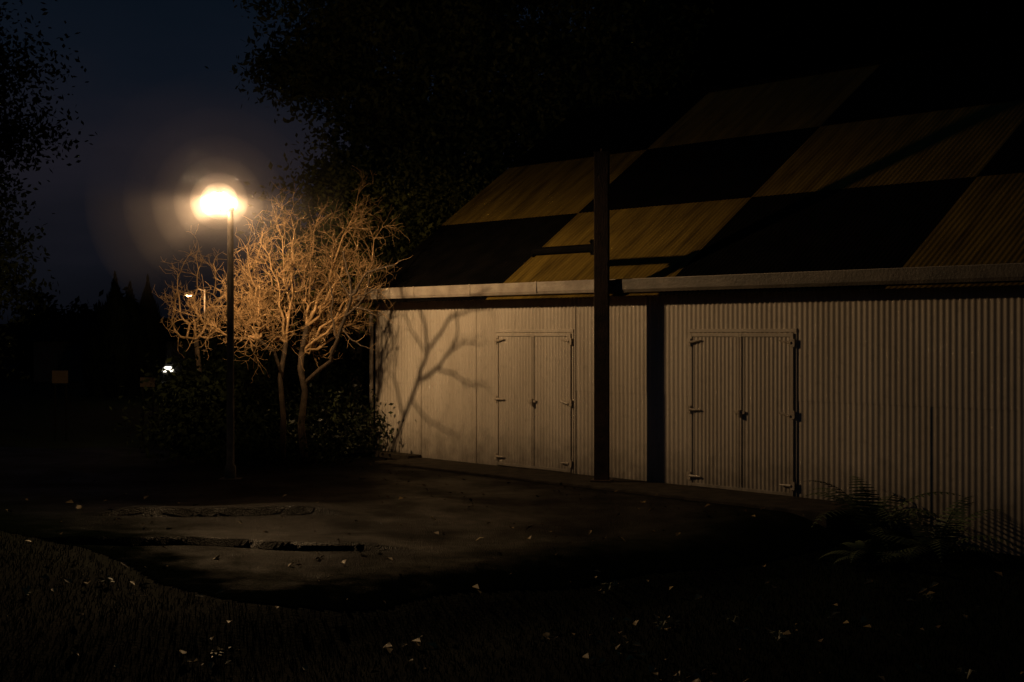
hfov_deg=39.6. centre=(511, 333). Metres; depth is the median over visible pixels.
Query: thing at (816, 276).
corrugated metal shed
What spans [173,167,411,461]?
bare tree
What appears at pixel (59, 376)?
sign board
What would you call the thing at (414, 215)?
deciduous tree
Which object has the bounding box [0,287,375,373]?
distant trees
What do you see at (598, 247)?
steel post
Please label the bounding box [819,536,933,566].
fern
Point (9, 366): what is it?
walls
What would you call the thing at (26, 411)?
ground
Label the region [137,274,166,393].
cypress tree
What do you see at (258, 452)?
ivy ground cover
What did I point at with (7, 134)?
evergreen tree
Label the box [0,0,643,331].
sky
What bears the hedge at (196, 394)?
on the ground at (26, 411)
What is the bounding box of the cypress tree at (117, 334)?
[92,271,137,396]
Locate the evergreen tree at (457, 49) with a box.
[205,0,715,362]
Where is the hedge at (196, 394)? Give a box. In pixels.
[109,272,375,458]
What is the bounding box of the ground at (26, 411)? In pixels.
[0,369,1023,681]
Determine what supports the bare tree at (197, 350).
on the ground at (26, 411)
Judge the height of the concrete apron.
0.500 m
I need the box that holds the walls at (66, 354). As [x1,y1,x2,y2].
[34,341,244,381]
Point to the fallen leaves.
(546, 635)
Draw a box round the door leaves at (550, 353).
[499,336,567,468]
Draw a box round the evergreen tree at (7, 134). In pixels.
[0,0,96,379]
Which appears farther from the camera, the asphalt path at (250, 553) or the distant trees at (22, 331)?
the distant trees at (22, 331)
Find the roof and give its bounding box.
[22,318,263,340]
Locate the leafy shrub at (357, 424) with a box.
[234,375,415,459]
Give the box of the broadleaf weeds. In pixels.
[23,576,973,678]
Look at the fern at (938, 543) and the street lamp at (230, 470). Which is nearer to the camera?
the fern at (938, 543)
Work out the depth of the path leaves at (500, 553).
17.11 m
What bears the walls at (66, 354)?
on the ground at (26, 411)
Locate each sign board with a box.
[52,371,67,440]
[140,377,154,440]
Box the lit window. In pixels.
[163,366,172,371]
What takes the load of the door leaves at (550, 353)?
in the corrugated metal shed
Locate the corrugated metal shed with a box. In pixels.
[346,34,1023,555]
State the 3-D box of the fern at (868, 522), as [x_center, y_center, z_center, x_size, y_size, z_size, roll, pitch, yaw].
[4.076,1.975,15.721,1.780,0.700,1.960,0,0,0]
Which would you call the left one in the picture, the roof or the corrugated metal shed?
the roof
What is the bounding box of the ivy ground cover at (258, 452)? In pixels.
[152,396,392,469]
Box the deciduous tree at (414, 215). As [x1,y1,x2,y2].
[246,128,506,431]
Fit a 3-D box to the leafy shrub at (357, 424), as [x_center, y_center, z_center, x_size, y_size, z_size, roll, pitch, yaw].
[-3.099,1.333,23.608,3.341,1.413,2.536,0,0,0]
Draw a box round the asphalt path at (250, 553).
[0,446,870,609]
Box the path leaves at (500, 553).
[67,455,746,584]
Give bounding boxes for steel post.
[531,148,612,481]
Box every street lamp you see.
[184,288,207,359]
[213,191,241,479]
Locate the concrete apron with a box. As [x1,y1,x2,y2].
[374,458,878,527]
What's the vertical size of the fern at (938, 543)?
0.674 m
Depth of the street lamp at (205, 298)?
41.96 m
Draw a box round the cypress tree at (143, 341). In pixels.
[124,281,149,395]
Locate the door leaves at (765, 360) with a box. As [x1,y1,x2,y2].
[693,337,789,492]
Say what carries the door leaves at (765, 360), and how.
in the corrugated metal shed
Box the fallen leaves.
[1,491,1023,681]
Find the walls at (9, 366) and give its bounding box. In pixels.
[2,349,28,368]
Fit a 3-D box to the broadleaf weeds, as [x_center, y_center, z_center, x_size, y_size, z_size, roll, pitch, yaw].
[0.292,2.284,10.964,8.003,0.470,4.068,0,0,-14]
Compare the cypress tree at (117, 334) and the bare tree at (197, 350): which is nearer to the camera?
the bare tree at (197, 350)
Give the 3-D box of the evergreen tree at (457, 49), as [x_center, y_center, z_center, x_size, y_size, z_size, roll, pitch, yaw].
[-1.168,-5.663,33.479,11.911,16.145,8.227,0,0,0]
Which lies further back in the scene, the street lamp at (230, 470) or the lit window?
the lit window
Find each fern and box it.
[801,476,960,548]
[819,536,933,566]
[854,496,1023,563]
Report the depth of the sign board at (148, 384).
27.01 m
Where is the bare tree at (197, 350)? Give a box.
[152,228,243,449]

